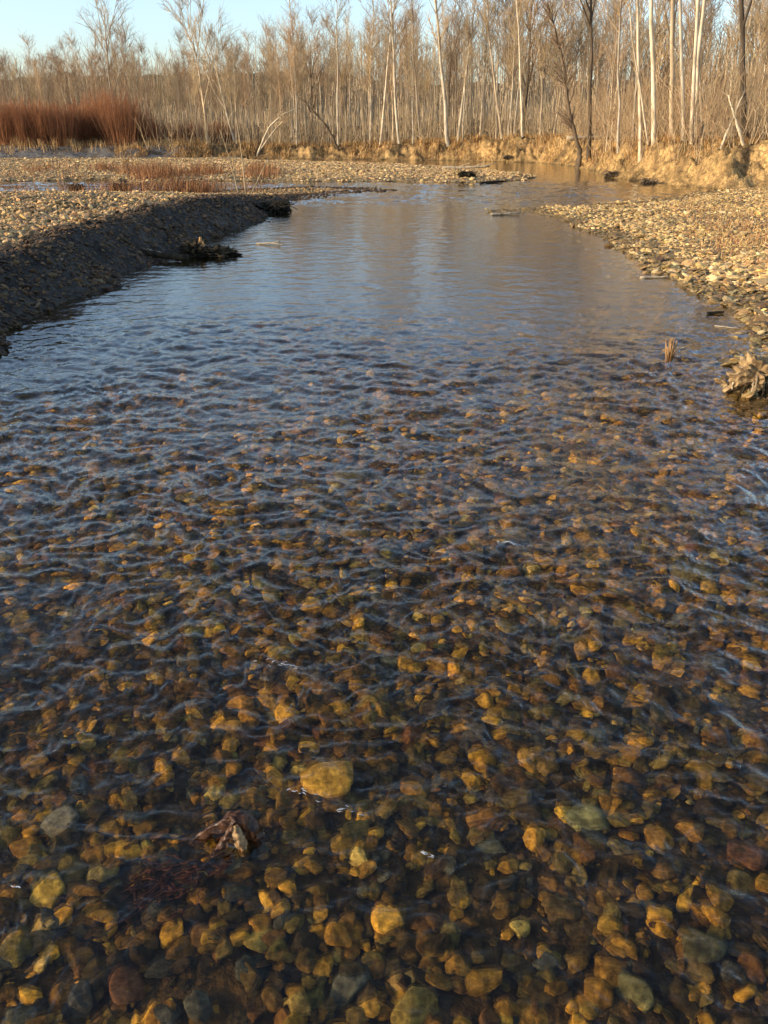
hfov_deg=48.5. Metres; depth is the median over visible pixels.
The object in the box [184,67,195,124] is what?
bare tree
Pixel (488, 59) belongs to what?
bare tree
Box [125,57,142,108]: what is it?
bare tree
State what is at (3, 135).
willow shrub
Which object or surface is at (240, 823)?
dead leaf
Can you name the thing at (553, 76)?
bare tree
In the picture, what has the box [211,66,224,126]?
bare tree
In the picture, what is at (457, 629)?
cobble
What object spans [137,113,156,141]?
willow shrub
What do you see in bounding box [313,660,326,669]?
cobble
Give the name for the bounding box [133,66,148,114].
bare tree
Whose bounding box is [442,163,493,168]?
driftwood log
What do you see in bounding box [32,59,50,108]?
bare tree
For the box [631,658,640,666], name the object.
cobble
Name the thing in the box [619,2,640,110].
bare tree
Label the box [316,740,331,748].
cobble
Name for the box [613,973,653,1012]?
cobble
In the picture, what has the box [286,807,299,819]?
cobble
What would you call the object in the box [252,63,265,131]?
bare tree
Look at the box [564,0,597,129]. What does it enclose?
bare tree
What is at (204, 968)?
cobble
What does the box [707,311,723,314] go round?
driftwood piece
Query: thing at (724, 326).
stick
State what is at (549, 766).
cobble
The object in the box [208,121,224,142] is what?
willow shrub
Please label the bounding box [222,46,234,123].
bare tree
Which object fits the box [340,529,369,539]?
cobble
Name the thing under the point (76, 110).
willow shrub
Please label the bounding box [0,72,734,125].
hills
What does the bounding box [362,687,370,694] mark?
cobble
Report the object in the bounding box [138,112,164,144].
willow shrub
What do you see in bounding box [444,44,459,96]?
bare tree
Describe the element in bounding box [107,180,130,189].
brush pile
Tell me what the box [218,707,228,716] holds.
cobble
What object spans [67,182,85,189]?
brush pile
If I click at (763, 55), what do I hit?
bare tree
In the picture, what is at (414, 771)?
cobble
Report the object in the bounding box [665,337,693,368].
reed tuft
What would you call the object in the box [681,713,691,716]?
cobble
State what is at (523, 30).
bare tree
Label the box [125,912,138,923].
cobble
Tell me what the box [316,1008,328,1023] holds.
cobble
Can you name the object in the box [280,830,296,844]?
cobble
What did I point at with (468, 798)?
cobble
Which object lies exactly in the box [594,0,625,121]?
bare tree
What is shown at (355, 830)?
cobble
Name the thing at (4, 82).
bare tree
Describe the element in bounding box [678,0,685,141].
pale tree
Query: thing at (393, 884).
cobble
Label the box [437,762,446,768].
cobble
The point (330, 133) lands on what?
fallen pole
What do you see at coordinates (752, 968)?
cobble
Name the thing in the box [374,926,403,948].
cobble
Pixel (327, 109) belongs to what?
bare tree
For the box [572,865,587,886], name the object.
cobble
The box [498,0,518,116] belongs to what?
bare tree
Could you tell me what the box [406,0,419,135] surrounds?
bare tree
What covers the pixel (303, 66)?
bare tree
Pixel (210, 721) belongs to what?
cobble
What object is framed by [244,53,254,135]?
bare tree
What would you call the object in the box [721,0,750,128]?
bare tree
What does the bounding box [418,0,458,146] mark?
pale tree
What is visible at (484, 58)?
bare tree
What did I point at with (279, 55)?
bare tree
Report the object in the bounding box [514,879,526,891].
cobble
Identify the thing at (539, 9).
bare tree
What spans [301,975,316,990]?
cobble
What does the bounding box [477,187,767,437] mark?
gravel
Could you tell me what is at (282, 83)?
bare tree
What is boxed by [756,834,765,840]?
cobble
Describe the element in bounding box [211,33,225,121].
bare tree
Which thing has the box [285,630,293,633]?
cobble
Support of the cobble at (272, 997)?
on the ground at (724, 167)
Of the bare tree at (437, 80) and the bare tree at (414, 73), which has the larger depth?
the bare tree at (414, 73)
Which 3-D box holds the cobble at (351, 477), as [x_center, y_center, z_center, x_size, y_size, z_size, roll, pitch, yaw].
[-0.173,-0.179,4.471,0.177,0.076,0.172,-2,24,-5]
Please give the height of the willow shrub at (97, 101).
3.177 m
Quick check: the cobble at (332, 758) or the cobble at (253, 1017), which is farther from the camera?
the cobble at (332, 758)
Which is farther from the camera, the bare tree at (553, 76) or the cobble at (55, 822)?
the bare tree at (553, 76)
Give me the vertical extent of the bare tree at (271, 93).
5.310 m
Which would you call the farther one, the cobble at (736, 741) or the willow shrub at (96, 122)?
the willow shrub at (96, 122)
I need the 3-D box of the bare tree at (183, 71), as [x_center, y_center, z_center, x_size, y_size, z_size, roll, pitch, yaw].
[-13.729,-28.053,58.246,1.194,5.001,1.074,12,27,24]
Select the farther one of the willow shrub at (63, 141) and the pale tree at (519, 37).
the willow shrub at (63, 141)
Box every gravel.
[0,157,536,184]
[0,185,394,385]
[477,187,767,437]
[657,198,767,278]
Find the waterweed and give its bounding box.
[55,836,233,944]
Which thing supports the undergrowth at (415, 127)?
on the ground at (724, 167)
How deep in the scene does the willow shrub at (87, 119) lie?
50.22 m
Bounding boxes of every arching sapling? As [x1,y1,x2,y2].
[256,101,301,156]
[260,111,297,150]
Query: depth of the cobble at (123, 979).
1.82 m
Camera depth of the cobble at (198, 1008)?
1.77 m
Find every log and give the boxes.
[135,246,188,260]
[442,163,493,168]
[479,180,503,183]
[566,133,615,140]
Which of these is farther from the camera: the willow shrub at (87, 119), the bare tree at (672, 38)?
the willow shrub at (87, 119)
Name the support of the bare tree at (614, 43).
on the ground at (724, 167)
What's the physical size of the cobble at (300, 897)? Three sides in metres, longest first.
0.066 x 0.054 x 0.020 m
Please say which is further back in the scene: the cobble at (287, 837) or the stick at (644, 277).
the stick at (644, 277)
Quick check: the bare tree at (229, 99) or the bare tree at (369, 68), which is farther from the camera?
the bare tree at (229, 99)
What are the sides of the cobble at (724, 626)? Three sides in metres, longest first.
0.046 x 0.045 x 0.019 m
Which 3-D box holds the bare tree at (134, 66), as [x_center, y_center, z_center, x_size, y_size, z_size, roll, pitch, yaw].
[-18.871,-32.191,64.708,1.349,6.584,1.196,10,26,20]
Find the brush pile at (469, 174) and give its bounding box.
[454,169,477,177]
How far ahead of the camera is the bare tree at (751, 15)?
27.31 m
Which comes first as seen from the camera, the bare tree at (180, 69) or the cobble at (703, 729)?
the cobble at (703, 729)
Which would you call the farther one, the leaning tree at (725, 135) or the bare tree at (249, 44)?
the bare tree at (249, 44)
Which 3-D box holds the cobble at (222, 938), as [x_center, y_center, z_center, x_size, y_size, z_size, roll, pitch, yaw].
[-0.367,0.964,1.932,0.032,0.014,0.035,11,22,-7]
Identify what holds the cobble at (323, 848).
on the ground at (724, 167)
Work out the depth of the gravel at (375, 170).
31.75 m
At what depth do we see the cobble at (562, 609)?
3.23 m
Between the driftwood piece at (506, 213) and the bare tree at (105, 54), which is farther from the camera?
the bare tree at (105, 54)
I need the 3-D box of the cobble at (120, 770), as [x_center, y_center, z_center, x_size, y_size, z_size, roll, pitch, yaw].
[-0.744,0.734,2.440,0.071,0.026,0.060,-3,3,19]
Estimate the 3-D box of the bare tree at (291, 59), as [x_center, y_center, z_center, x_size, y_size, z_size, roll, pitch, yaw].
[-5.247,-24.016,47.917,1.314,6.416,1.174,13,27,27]
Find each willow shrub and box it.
[0,93,23,143]
[0,96,42,145]
[0,97,19,144]
[0,101,17,143]
[5,96,39,143]
[6,100,43,141]
[16,98,56,144]
[22,98,63,145]
[24,104,51,142]
[28,102,60,143]
[32,103,73,145]
[41,105,77,144]
[44,101,81,145]
[52,99,86,141]
[55,100,92,143]
[59,103,97,143]
[61,97,90,137]
[69,88,115,143]
[75,100,95,138]
[78,89,124,142]
[81,102,108,143]
[84,97,113,142]
[87,87,138,140]
[88,96,131,143]
[90,94,143,144]
[93,87,142,144]
[112,93,144,139]
[113,95,153,142]
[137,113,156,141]
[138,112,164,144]
[139,114,165,140]
[155,118,173,140]
[163,120,181,144]
[178,122,197,141]
[179,116,197,141]
[184,122,203,141]
[187,120,205,141]
[207,119,226,143]
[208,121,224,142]
[213,118,235,143]
[224,122,241,143]
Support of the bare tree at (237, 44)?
on the ground at (724, 167)
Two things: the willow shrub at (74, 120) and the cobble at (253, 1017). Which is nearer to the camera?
the cobble at (253, 1017)
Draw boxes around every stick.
[256,241,284,244]
[640,276,668,278]
[714,325,736,327]
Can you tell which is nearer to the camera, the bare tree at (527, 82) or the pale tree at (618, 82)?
the pale tree at (618, 82)
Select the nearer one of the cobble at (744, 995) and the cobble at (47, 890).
the cobble at (744, 995)
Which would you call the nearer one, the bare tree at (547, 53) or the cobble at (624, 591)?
the cobble at (624, 591)
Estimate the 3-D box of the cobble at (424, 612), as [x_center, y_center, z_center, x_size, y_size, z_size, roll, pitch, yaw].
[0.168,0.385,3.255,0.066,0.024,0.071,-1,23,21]
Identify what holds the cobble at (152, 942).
on the ground at (724, 167)
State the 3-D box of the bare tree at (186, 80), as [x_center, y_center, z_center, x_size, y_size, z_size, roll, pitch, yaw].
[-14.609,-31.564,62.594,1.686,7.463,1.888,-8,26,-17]
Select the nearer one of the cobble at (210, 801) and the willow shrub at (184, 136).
the cobble at (210, 801)
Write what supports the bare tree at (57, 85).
on the ground at (724, 167)
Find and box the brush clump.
[253,200,297,214]
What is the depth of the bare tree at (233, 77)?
53.17 m
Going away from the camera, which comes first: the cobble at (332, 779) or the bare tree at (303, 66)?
the cobble at (332, 779)
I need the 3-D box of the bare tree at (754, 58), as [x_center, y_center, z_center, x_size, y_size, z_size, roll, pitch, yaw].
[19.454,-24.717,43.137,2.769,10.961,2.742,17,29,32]
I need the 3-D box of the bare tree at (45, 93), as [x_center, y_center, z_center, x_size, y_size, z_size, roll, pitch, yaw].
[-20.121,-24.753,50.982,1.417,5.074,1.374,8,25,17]
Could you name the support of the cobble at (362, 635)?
on the pebbles
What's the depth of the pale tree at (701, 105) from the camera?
27.34 m
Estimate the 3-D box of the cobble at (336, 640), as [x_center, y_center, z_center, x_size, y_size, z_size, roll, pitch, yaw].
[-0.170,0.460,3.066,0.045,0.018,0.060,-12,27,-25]
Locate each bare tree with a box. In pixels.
[0,50,15,102]
[0,55,8,108]
[0,55,15,107]
[1,66,12,103]
[4,52,21,96]
[6,57,22,106]
[7,58,24,109]
[18,54,49,107]
[19,34,41,104]
[21,61,36,104]
[23,54,36,106]
[26,53,49,107]
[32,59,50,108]
[36,48,50,105]
[38,57,54,113]
[40,53,55,107]
[45,45,65,105]
[47,45,70,107]
[47,55,62,104]
[49,60,65,109]
[54,45,68,100]
[54,56,64,102]
[56,60,66,106]
[57,34,80,116]
[62,47,84,112]
[63,28,82,92]
[69,61,83,111]
[70,60,83,104]
[76,0,140,99]
[79,33,115,102]
[79,58,96,105]
[85,51,97,108]
[88,21,106,102]
[96,59,109,94]
[99,37,118,106]
[104,19,127,99]
[108,46,123,100]
[108,46,123,109]
[109,10,136,108]
[113,26,131,97]
[116,27,129,96]
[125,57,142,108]
[126,42,139,90]
[126,53,138,111]
[127,46,144,104]
[132,31,154,112]
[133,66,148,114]
[139,70,154,108]
[144,58,164,123]
[144,67,154,108]
[151,44,167,138]
[158,0,221,141]
[159,55,172,89]
[162,62,174,132]
[162,66,174,118]
[167,50,184,118]
[171,26,195,121]
[172,53,185,111]
[172,64,183,139]
[173,62,186,119]
[173,63,188,121]
[182,46,198,117]
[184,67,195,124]
[187,49,200,137]
[188,60,198,131]
[190,52,207,139]
[194,48,224,116]
[195,66,212,138]
[203,30,218,140]
[208,80,218,117]
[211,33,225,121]
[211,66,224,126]
[212,66,223,125]
[216,45,247,143]
[216,62,230,126]
[220,48,239,139]
[221,37,232,112]
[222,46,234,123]
[224,33,242,143]
[224,72,234,120]
[225,46,238,141]
[227,49,241,127]
[229,33,249,136]
[237,53,251,143]
[238,51,252,139]
[239,25,261,127]
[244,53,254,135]
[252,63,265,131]
[255,15,277,129]
[255,60,271,143]
[257,59,282,141]
[258,46,280,133]
[258,73,266,136]
[261,22,273,109]
[261,22,276,143]
[265,23,289,143]
[266,28,305,140]
[270,62,280,135]
[271,37,300,138]
[272,15,315,140]
[272,68,280,135]
[279,30,337,142]
[280,13,315,134]
[281,2,305,143]
[281,21,299,146]
[282,59,294,137]
[289,23,306,131]
[295,31,314,140]
[304,6,328,136]
[306,72,316,139]
[314,0,338,140]
[319,46,336,144]
[319,59,333,138]
[320,12,360,141]
[328,19,345,132]
[331,50,347,122]
[337,2,358,132]
[340,20,359,128]
[357,17,380,136]
[357,69,365,138]
[359,2,379,143]
[363,16,381,139]
[371,3,392,138]
[376,0,420,141]
[379,19,397,130]
[379,42,391,130]
[382,41,399,138]
[394,0,420,137]
[395,18,414,134]
[397,0,428,139]
[399,17,412,136]
[400,12,424,142]
[403,3,425,137]
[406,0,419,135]
[408,47,421,100]
[417,33,454,138]
[418,53,432,137]
[431,59,442,136]
[432,0,452,132]
[437,10,470,124]
[441,0,469,131]
[441,0,470,125]
[443,0,476,136]
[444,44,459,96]
[455,0,479,140]
[458,6,481,121]
[463,0,481,135]
[464,0,506,138]
[473,0,496,134]
[475,0,501,134]
[484,0,509,138]
[489,0,527,134]
[491,0,528,132]
[495,0,574,132]
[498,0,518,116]
[498,11,530,111]
[502,0,528,135]
[503,9,527,131]
[504,21,527,115]
[507,0,538,133]
[516,1,554,104]
[522,0,573,136]
[523,11,555,128]
[524,0,546,132]
[535,0,565,132]
[539,0,561,129]
[544,13,596,134]
[554,0,588,133]
[555,0,582,133]
[557,2,612,100]
[563,0,582,134]
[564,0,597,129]
[570,0,603,114]
[576,0,600,126]
[578,0,606,109]
[580,0,595,160]
[586,0,618,125]
[589,0,613,130]
[592,0,644,151]
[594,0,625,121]
[597,0,628,138]
[603,0,629,121]
[609,0,641,141]
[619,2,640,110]
[625,0,658,60]
[626,0,676,141]
[641,0,668,113]
[644,0,695,91]
[648,0,707,133]
[660,0,717,133]
[667,0,728,102]
[669,0,674,135]
[677,0,720,89]
[684,0,722,120]
[695,0,725,128]
[713,0,761,124]
[719,0,752,136]
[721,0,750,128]
[726,0,766,101]
[731,0,766,134]
[732,0,767,117]
[736,0,767,122]
[737,3,767,104]
[739,0,752,139]
[746,6,767,131]
[754,1,767,135]
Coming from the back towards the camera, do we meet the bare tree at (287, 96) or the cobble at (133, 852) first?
the bare tree at (287, 96)
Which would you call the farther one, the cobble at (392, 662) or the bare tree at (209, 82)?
the bare tree at (209, 82)
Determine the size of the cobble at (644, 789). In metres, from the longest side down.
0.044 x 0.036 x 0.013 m
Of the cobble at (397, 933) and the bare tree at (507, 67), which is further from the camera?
the bare tree at (507, 67)
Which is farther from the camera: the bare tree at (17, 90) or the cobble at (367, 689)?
the bare tree at (17, 90)
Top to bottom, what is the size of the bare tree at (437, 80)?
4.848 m
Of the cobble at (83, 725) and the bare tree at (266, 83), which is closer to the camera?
the cobble at (83, 725)
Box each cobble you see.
[0,757,6,767]
[0,817,7,827]
[6,799,17,810]
[7,733,27,750]
[24,930,55,957]
[29,765,47,779]
[29,872,65,908]
[37,805,79,840]
[41,709,58,725]
[45,691,58,697]
[57,701,69,709]
[65,632,84,647]
[67,767,79,778]
[67,947,93,969]
[71,924,88,940]
[75,627,89,633]
[78,720,90,731]
[86,864,119,885]
[87,802,109,818]
[88,968,112,995]
[104,921,117,937]
[109,966,146,1004]
[114,766,129,773]
[114,842,141,860]
[115,1016,129,1023]
[117,682,133,690]
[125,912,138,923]
[133,711,141,717]
[134,929,158,950]
[136,725,152,733]
[141,1001,160,1023]
[151,672,164,680]
[157,847,179,864]
[162,732,173,740]
[166,760,177,766]
[167,827,191,840]
[174,592,187,599]
[176,694,188,699]
[180,630,190,637]
[183,990,213,1023]
[186,960,198,969]
[197,955,216,975]
[203,718,213,724]
[206,737,217,746]
[208,798,218,804]
[216,935,227,942]
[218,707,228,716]
[222,881,254,901]
[227,646,243,658]
[243,927,272,952]
[244,895,263,917]
[247,1011,263,1023]
[257,813,270,824]
[259,600,267,605]
[261,986,282,1013]
[264,681,275,688]
[265,867,281,874]
[266,969,286,981]
[267,646,292,659]
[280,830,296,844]
[283,913,304,933]
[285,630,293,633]
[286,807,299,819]
[287,751,304,759]
[291,667,296,675]
[291,889,313,907]
[295,954,318,972]
[296,684,311,697]
[298,626,307,634]
[300,760,352,797]
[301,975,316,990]
[303,859,323,874]
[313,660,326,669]
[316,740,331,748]
[316,842,330,854]
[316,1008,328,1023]
[322,606,340,618]
[328,755,339,761]
[328,974,370,1005]
[331,950,340,964]
[332,636,343,645]
[334,468,366,485]
[337,867,351,880]
[337,912,355,931]
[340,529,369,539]
[341,614,350,619]
[341,820,369,840]
[355,630,368,642]
[359,942,370,951]
[361,883,381,899]
[361,951,385,977]
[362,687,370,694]
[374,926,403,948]
[380,656,398,666]
[384,866,407,893]
[386,753,406,765]
[390,986,438,1023]
[392,830,403,839]
[396,850,405,857]
[397,656,410,671]
[403,766,421,777]
[404,794,428,810]
[409,915,430,932]
[414,695,424,704]
[419,609,434,615]
[419,721,426,729]
[421,589,430,597]
[423,815,440,826]
[428,711,447,722]
[434,947,450,963]
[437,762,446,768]
[438,681,460,692]
[443,657,453,662]
[447,763,466,772]
[449,778,462,788]
[452,625,462,632]
[463,793,479,804]
[466,808,508,830]
[473,878,497,900]
[474,631,480,637]
[475,637,487,641]
[476,595,482,602]
[482,860,497,869]
[495,620,517,634]
[496,861,513,873]
[502,530,531,543]
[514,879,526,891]
[516,893,532,908]
[518,981,528,993]
[520,643,533,653]
[527,707,544,720]
[532,670,543,676]
[533,969,557,982]
[535,609,547,617]
[535,759,559,772]
[541,895,581,921]
[542,838,548,848]
[551,951,560,966]
[557,988,573,1004]
[558,606,565,611]
[561,803,609,831]
[571,1014,584,1023]
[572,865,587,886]
[584,977,613,1012]
[585,920,597,935]
[603,930,625,956]
[607,879,628,897]
[610,841,631,855]
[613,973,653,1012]
[615,587,632,594]
[620,708,633,718]
[630,956,647,966]
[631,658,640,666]
[638,786,647,793]
[638,814,654,820]
[644,826,673,854]
[648,751,675,769]
[656,883,679,895]
[663,900,676,911]
[664,621,679,627]
[666,975,699,1020]
[669,564,713,584]
[670,809,694,821]
[671,593,684,597]
[671,958,684,976]
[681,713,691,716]
[681,927,727,964]
[683,759,716,789]
[695,745,710,757]
[699,724,709,731]
[708,701,721,707]
[718,624,727,628]
[727,842,766,870]
[732,737,742,746]
[733,987,755,1002]
[737,953,767,984]
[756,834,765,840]
[758,1004,767,1017]
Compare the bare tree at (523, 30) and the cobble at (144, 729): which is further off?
the bare tree at (523, 30)
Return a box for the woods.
[0,7,767,135]
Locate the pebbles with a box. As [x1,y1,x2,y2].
[0,293,767,1023]
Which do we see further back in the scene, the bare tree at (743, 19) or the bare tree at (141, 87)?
the bare tree at (141, 87)
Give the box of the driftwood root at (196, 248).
[179,237,242,262]
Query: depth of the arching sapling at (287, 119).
48.59 m
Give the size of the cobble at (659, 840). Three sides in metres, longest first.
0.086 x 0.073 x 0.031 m
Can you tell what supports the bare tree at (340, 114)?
on the ground at (724, 167)
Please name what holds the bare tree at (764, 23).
on the ground at (724, 167)
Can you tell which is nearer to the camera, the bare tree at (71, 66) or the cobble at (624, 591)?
the cobble at (624, 591)
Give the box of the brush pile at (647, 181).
[639,177,657,183]
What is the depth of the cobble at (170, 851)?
2.13 m
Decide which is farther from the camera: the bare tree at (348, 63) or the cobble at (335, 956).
the bare tree at (348, 63)
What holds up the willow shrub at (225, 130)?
on the ground at (724, 167)
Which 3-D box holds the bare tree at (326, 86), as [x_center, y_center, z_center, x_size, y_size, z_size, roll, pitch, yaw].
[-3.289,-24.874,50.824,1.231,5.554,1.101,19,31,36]
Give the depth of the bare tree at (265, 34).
68.62 m
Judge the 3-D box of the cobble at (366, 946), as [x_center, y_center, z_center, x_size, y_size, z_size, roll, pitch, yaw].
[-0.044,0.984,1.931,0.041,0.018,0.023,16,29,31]
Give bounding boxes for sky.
[0,0,767,83]
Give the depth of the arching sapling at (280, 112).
48.11 m
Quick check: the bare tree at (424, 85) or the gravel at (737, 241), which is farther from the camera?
the bare tree at (424, 85)
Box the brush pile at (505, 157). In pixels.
[502,155,513,159]
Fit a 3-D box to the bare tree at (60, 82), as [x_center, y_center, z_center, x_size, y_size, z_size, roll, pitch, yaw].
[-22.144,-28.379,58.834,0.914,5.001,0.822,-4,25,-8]
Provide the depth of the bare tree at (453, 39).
65.41 m
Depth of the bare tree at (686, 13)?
30.29 m
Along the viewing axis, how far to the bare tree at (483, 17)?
43.23 m
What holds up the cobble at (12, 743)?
on the ground at (724, 167)
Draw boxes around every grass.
[0,133,203,155]
[0,154,286,192]
[111,129,767,169]
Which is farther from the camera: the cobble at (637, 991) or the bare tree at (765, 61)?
the bare tree at (765, 61)
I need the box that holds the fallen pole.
[299,96,339,150]
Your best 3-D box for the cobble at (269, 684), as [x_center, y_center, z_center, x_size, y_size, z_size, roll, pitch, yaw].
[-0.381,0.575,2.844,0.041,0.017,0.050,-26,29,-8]
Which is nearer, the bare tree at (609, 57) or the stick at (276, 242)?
the stick at (276, 242)
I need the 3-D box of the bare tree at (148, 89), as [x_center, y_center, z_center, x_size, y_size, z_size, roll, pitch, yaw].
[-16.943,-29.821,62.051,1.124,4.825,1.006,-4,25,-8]
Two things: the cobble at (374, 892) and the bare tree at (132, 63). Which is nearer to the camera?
the cobble at (374, 892)
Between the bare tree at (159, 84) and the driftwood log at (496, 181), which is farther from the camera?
the bare tree at (159, 84)
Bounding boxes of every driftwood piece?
[490,212,519,215]
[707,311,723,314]
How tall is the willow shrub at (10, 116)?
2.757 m
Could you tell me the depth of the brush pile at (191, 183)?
24.45 m
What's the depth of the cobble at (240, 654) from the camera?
2.98 m
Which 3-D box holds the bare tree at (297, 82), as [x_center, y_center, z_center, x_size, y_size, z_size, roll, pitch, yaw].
[-5.671,-25.375,50.917,2.728,6.350,2.144,-11,26,-23]
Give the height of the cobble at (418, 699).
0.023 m
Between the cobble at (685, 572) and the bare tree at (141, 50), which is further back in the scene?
the bare tree at (141, 50)
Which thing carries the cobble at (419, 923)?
on the ground at (724, 167)
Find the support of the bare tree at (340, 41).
on the ground at (724, 167)
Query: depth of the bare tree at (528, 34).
61.66 m
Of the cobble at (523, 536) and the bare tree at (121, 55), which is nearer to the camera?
the cobble at (523, 536)
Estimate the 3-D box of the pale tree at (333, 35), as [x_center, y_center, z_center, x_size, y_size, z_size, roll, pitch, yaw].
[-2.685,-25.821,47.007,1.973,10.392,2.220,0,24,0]
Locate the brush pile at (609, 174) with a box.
[602,170,618,177]
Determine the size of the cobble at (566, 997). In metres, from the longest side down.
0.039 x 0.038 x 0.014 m
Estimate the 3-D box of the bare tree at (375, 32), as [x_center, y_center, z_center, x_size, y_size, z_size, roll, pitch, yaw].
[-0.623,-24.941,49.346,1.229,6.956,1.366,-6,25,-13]
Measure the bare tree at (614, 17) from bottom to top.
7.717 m
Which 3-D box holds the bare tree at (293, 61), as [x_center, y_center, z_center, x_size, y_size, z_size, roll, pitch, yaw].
[-5.689,-26.547,52.398,3.063,7.493,2.408,17,29,33]
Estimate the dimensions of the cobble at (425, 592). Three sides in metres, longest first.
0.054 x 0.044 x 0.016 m
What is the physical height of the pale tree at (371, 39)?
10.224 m
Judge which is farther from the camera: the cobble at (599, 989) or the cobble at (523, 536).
the cobble at (523, 536)
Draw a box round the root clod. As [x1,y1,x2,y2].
[722,352,767,396]
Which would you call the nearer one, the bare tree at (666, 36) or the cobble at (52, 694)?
the cobble at (52, 694)
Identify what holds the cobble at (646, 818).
on the ground at (724, 167)
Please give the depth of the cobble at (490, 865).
2.13 m
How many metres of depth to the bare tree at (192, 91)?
65.71 m
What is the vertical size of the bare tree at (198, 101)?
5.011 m
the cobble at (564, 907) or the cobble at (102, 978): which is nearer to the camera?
the cobble at (102, 978)
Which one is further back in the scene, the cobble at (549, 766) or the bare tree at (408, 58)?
the bare tree at (408, 58)
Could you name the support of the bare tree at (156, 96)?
on the ground at (724, 167)
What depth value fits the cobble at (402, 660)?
2.93 m
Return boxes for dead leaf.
[189,810,264,858]
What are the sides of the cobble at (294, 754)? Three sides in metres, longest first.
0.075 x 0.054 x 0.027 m
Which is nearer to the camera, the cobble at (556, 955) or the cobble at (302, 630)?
the cobble at (556, 955)
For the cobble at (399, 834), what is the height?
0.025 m
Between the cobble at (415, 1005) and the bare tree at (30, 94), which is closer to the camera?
the cobble at (415, 1005)
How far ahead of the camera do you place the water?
14.56 m
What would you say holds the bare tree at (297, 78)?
on the ground at (724, 167)
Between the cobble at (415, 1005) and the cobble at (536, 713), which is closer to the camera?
the cobble at (415, 1005)
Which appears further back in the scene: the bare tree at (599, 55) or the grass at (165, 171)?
the bare tree at (599, 55)
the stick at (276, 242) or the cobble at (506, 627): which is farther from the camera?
the stick at (276, 242)
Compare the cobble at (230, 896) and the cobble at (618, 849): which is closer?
the cobble at (230, 896)
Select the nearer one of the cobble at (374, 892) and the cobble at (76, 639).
the cobble at (374, 892)
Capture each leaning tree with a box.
[532,0,583,167]
[715,80,744,145]
[719,78,754,149]
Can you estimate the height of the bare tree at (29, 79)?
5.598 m
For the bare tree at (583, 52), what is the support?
on the ground at (724, 167)
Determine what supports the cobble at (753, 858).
on the pebbles
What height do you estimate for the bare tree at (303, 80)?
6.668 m
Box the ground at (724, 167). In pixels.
[0,119,767,1023]
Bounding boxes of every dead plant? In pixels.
[220,131,238,192]
[235,117,250,193]
[251,159,267,194]
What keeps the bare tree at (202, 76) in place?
on the ground at (724, 167)
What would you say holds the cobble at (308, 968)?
on the ground at (724, 167)
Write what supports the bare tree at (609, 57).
on the ground at (724, 167)
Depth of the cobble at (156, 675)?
2.86 m
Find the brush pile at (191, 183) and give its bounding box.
[178,179,200,187]
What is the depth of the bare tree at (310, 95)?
60.21 m
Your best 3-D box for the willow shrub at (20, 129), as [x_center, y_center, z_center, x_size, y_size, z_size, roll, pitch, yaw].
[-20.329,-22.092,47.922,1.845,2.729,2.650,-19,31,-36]
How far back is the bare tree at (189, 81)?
67.77 m
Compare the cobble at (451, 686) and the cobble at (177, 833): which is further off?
the cobble at (451, 686)
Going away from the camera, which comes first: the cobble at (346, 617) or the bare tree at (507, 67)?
the cobble at (346, 617)
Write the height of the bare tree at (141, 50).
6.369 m
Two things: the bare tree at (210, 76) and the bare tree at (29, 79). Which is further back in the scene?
the bare tree at (29, 79)
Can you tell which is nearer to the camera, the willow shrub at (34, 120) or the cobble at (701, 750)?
the cobble at (701, 750)
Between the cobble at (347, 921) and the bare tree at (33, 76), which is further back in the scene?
the bare tree at (33, 76)
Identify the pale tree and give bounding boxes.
[184,2,241,143]
[280,0,306,141]
[318,0,351,144]
[350,0,387,142]
[366,0,405,143]
[372,0,404,144]
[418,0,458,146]
[454,0,497,140]
[497,0,529,136]
[599,0,630,152]
[625,0,654,142]
[636,0,642,161]
[649,0,656,145]
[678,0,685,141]
[689,0,699,143]
[694,0,705,142]
[697,26,704,140]
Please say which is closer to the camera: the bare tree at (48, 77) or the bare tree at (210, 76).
the bare tree at (210, 76)
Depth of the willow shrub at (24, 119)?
48.60 m
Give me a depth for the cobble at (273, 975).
1.84 m
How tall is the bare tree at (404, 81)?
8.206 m
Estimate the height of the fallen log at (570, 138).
0.404 m
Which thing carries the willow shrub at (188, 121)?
on the ground at (724, 167)
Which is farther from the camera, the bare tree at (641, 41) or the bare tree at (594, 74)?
the bare tree at (594, 74)
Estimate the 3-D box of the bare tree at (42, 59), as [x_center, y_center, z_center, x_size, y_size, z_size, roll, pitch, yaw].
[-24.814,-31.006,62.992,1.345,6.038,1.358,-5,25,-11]
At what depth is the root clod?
5.54 m
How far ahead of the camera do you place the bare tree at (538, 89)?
57.57 m
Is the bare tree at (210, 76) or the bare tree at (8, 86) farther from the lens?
the bare tree at (8, 86)
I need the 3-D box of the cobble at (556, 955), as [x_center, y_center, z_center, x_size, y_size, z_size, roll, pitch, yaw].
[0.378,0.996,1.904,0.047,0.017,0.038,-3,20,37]
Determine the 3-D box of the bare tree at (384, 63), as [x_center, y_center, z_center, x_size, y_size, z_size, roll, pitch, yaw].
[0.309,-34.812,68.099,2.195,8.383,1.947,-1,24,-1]
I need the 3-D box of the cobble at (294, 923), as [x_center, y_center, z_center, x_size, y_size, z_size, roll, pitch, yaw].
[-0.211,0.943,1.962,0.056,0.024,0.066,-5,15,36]
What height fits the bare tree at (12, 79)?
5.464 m
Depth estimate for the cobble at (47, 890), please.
2.03 m
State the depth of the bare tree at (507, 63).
62.40 m
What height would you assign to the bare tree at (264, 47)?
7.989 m
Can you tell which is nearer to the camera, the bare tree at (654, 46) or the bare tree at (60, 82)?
the bare tree at (654, 46)
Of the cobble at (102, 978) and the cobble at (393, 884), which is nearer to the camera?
the cobble at (102, 978)
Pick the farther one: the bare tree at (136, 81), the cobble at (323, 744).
the bare tree at (136, 81)

